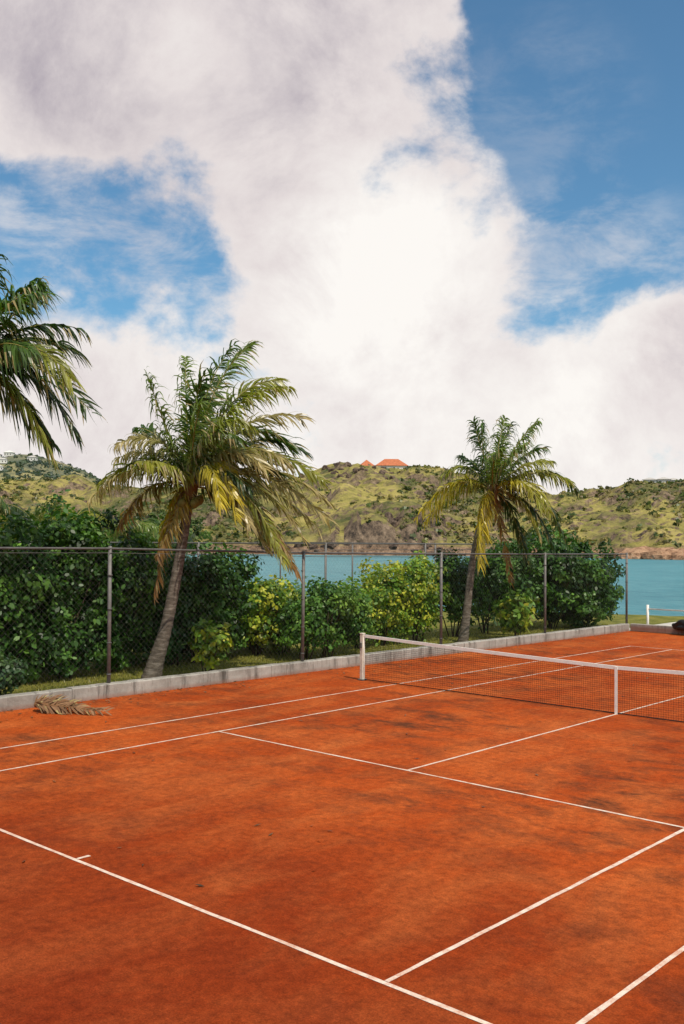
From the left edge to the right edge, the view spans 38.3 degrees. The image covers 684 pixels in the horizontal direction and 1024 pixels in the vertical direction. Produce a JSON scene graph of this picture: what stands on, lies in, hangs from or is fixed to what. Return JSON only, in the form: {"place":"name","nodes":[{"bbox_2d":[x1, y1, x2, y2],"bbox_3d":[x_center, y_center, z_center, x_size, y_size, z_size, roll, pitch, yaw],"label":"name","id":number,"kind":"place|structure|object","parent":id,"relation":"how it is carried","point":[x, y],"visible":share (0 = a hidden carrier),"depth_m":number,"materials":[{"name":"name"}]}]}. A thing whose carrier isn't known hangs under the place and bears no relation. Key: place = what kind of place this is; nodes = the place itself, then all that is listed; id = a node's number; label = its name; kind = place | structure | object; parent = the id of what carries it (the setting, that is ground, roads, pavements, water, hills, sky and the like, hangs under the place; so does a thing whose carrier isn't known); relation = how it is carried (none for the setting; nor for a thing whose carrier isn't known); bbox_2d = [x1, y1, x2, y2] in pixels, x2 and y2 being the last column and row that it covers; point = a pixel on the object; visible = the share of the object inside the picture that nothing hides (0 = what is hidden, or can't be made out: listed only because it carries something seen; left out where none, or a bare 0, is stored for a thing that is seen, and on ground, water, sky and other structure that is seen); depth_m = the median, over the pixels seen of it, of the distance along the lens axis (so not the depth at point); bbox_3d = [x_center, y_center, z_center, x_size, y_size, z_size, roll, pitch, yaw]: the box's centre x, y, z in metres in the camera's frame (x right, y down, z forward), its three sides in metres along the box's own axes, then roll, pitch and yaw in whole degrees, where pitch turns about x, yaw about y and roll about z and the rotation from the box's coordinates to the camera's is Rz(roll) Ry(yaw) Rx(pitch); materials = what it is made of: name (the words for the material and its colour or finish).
{"place":"outdoors","nodes":[
{"label":"outdoors","id":0,"kind":"place"},
{"bbox_2d":[0,454,110,486],"bbox_3d":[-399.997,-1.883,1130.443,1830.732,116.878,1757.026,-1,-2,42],"label":"distant hill","id":1,"kind":"structure","parent":0,"point":[26,467],"depth_m":983.85,"materials":[{"name":"green plant"}]},
{"bbox_2d":[4,452,14,456],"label":"walls","id":2,"kind":"structure","parent":1,"relation":"on","point":[9,453],"depth_m":1038.92,"materials":[{"name":"white paint"}]},
{"bbox_2d":[27,457,37,460],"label":"walls","id":3,"kind":"structure","parent":1,"relation":"on","point":[33,458],"depth_m":1008.48,"materials":[{"name":"white paint"}]},
{"bbox_2d":[0,453,125,487],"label":"distant hill bushes","id":4,"kind":"object","parent":1,"relation":"on","point":[69,469],"visible":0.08,"depth_m":983.75,"materials":[{"name":"green plant"}]},
{"bbox_2d":[0,462,683,555],"bbox_3d":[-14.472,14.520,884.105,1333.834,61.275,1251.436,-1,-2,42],"label":"hill","id":5,"kind":"structure","parent":0,"point":[348,518],"depth_m":381.13,"materials":[{"name":"green plant"}]},
{"bbox_2d":[0,464,683,546],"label":"hill bushes","id":6,"kind":"object","parent":5,"relation":"on","point":[463,537],"visible":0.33,"depth_m":390.88,"materials":[{"name":"green plant"}]},
{"bbox_2d":[262,461,462,555],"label":"cliff rocks","id":7,"kind":"object","parent":5,"relation":"on","point":[392,521],"visible":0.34,"depth_m":340.43,"materials":[{"name":"brown stone"}]},
{"bbox_2d":[376,465,406,468],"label":"walls","id":8,"kind":"structure","parent":5,"relation":"on","point":[400,467],"depth_m":508.40,"materials":[{"name":"white paint"}]},
{"bbox_2d":[375,459,407,465],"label":"roof","id":9,"kind":"structure","parent":8,"relation":"on","point":[391,462],"depth_m":509.45,"materials":[{"name":"tile"}]},
{"bbox_2d":[530,546,683,559],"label":"shore rocks","id":10,"kind":"object","parent":5,"relation":"on","point":[647,552],"visible":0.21,"depth_m":292.63,"materials":[{"name":"brown stone"}]},
{"bbox_2d":[656,479,669,482],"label":"walls","id":11,"kind":"structure","parent":5,"relation":"on","point":[662,480],"depth_m":504.32,"materials":[{"name":"white paint"}]},
{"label":"walls","id":12,"kind":"object","parent":5,"relation":"on","visible":0},
{"bbox_2d":[360,460,373,465],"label":"roof","id":13,"kind":"structure","parent":12,"relation":"on","point":[366,462],"depth_m":509.65,"materials":[{"name":"tile"}]},
{"bbox_2d":[0,0,683,494],"label":"sky","id":14,"kind":"structure","parent":0,"point":[427,218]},
{"bbox_2d":[1,602,683,694],"bbox_3d":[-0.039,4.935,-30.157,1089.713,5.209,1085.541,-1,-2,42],"label":"ground","id":15,"kind":"structure","parent":0,"point":[641,619],"depth_m":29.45,"materials":[{"name":"green plant"}]},
{"bbox_2d":[0,651,27,694],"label":"shrub","id":16,"kind":"object","parent":15,"relation":"on","point":[6,668],"visible":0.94,"depth_m":19.84,"materials":[{"name":"green plant"}]},
{"bbox_2d":[0,497,38,529],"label":"palm tree","id":17,"kind":"object","parent":15,"relation":"on","point":[7,509],"visible":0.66,"depth_m":53.49,"materials":[{"name":"green plant"}]},
{"bbox_2d":[0,514,40,534],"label":"palm tree","id":18,"kind":"object","parent":15,"relation":"on","point":[9,521],"visible":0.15,"depth_m":58.47,"materials":[{"name":"green plant"}]},
{"bbox_2d":[0,254,105,474],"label":"palm tree","id":19,"kind":"object","parent":15,"relation":"on","point":[20,356],"visible":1,"depth_m":20.02,"materials":[{"name":"green plant"}]},
{"bbox_2d":[34,500,112,541],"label":"palm tree","id":20,"kind":"object","parent":15,"relation":"on","point":[80,511],"visible":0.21,"depth_m":55.66,"materials":[{"name":"green plant"}]},
{"bbox_2d":[0,489,165,682],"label":"hedge","id":21,"kind":"object","parent":15,"relation":"on","point":[49,533],"visible":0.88,"depth_m":22.97,"materials":[{"name":"green plant"}]},
{"bbox_2d":[7,535,164,610],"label":"background shrubbery","id":22,"kind":"object","parent":15,"relation":"on","point":[16,544],"visible":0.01,"depth_m":45.42,"materials":[{"name":"green plant"}]},
{"bbox_2d":[0,503,210,564],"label":"distant trees","id":23,"kind":"object","parent":15,"relation":"on","point":[196,532],"visible":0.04,"depth_m":111.32,"materials":[{"name":"green plant"}]},
{"bbox_2d":[102,518,161,570],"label":"palm tree","id":24,"kind":"object","parent":15,"relation":"on","point":[147,525],"visible":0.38,"depth_m":59.27,"materials":[{"name":"green plant"}]},
{"bbox_2d":[4,605,259,664],"bbox_3d":[-7.760,3.062,24.385,2.054,1.988,18.269,-1,-2,42],"label":"hedge","id":25,"kind":"object","parent":15,"relation":"on","point":[124,651],"visible":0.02,"depth_m":26.30,"materials":[{"name":"green plant"}]},
{"bbox_2d":[126,543,264,665],"bbox_3d":[-3.912,2.466,26.534,2.384,3.298,4.474,-1,-2,42],"label":"hedge","id":26,"kind":"object","parent":15,"relation":"on","point":[206,610],"visible":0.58,"depth_m":26.14,"materials":[{"name":"green plant"}]},
{"bbox_2d":[182,617,232,671],"bbox_3d":[-3.144,3.246,23.640,1.223,1.484,1.250,-1,-2,42],"label":"young shrub","id":27,"kind":"object","parent":15,"relation":"on","point":[203,630],"visible":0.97,"depth_m":23.41,"materials":[{"name":"green plant"}]},
{"bbox_2d":[87,339,339,678],"bbox_3d":[-2.972,-0.015,23.177,5.767,8.203,4.035,0,-2,10],"label":"palm tree","id":28,"kind":"object","parent":15,"relation":"on","point":[215,454],"visible":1,"depth_m":22.78,"materials":[{"name":"green plant"}]},
{"bbox_2d":[12,541,502,626],"bbox_3d":[-12.010,2.531,32.779,15.740,3.200,39.280,-1,-2,42],"label":"chain link fence","id":29,"kind":"object","parent":15,"relation":"on","point":[325,558],"visible":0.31,"depth_m":35.92,"materials":[{"name":"metal"}]},
{"bbox_2d":[233,574,306,654],"bbox_3d":[-2.076,2.969,28.677,2.156,2.360,3.093,-1,-2,42],"label":"hedge","id":30,"kind":"object","parent":15,"relation":"on","point":[266,620],"visible":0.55,"depth_m":27.98,"materials":[{"name":"green plant"}]},
{"bbox_2d":[271,575,379,659],"bbox_3d":[-0.351,2.958,27.964,2.060,2.368,3.730,-1,-2,42],"label":"hedge","id":31,"kind":"object","parent":15,"relation":"on","point":[291,623],"visible":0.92,"depth_m":27.38,"materials":[{"name":"green plant"}]},
{"bbox_2d":[0,631,683,1023],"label":"clay court","id":32,"kind":"object","parent":15,"relation":"on","point":[380,871],"visible":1,"depth_m":10.49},
{"bbox_2d":[34,693,112,715],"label":"fallen palm frond","id":33,"kind":"object","parent":32,"relation":"on","point":[53,704],"visible":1,"depth_m":18.45,"materials":[{"name":"beige plant"}]},
{"bbox_2d":[0,632,675,885],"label":"leaf litter","id":34,"kind":"object","parent":32,"relation":"on","point":[301,720],"visible":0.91,"depth_m":21.53,"materials":[{"name":"brown plant"}]},
{"bbox_2d":[0,646,683,1023],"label":"court lines","id":35,"kind":"object","parent":32,"relation":"on","point":[624,990],"visible":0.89,"depth_m":8.95,"materials":[{"name":"white paint"}]},
{"bbox_2d":[358,633,683,722],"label":"tennis net","id":36,"kind":"object","parent":32,"relation":"on","point":[363,636],"visible":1,"depth_m":20.08,"materials":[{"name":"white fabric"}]},
{"bbox_2d":[0,623,683,711],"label":"curb wall","id":37,"kind":"structure","parent":15,"relation":"on","point":[16,701],"depth_m":23.72,"materials":[{"name":"concrete"}]},
{"bbox_2d":[0,546,627,695],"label":"chain link fence","id":38,"kind":"object","parent":37,"relation":"on","point":[110,575],"visible":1,"depth_m":24.47,"materials":[{"name":"metal"}]},
{"bbox_2d":[672,620,683,630],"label":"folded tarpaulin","id":39,"kind":"object","parent":37,"relation":"on","point":[678,625],"visible":1,"depth_m":35.01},
{"bbox_2d":[334,550,453,648],"bbox_3d":[1.588,2.749,31.607,2.486,3.079,5.243,-1,-2,42],"label":"hedge","id":40,"kind":"object","parent":15,"relation":"on","point":[391,588],"visible":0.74,"depth_m":31.40,"materials":[{"name":"green plant"}]},
{"bbox_2d":[429,543,530,636],"bbox_3d":[5.011,2.731,35.443,2.425,3.342,6.904,-1,-2,35],"label":"hedge","id":41,"kind":"object","parent":15,"relation":"on","point":[455,562],"visible":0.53,"depth_m":34.33,"materials":[{"name":"green plant"}]},
{"bbox_2d":[413,415,580,641],"bbox_3d":[5.136,0.569,32.408,5.036,7.627,3.764,0,-2,22],"label":"palm tree","id":42,"kind":"object","parent":15,"relation":"on","point":[496,478],"visible":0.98,"depth_m":32.27,"materials":[{"name":"green plant"}]},
{"bbox_2d":[490,589,539,635],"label":"young shrub","id":43,"kind":"object","parent":15,"relation":"on","point":[511,613],"visible":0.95,"depth_m":32.93,"materials":[{"name":"green plant"}]},
{"bbox_2d":[489,524,625,628],"bbox_3d":[8.194,2.487,37.685,4.214,4.019,6.823,-1,-2,42],"label":"hedge","id":44,"kind":"object","parent":15,"relation":"on","point":[602,573],"visible":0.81,"depth_m":36.98,"materials":[{"name":"green plant"}]},
{"bbox_2d":[185,554,683,615],"bbox_3d":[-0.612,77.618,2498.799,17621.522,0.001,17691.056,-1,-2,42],"label":"sea","id":45,"kind":"structure","parent":0,"point":[655,584],"depth_m":141.24,"materials":[{"name":"teal liquid"}]},
{"bbox_2d":[656,622,675,625],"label":"promenade","id":46,"kind":"structure","parent":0,"point":[668,624],"depth_m":39.89,"materials":[{"name":"beige concrete"}]},
{"bbox_2d":[646,605,683,623],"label":"railing","id":47,"kind":"object","parent":46,"relation":"on","point":[647,613],"visible":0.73,"depth_m":37.03,"materials":[{"name":"white metal"}]}
]}

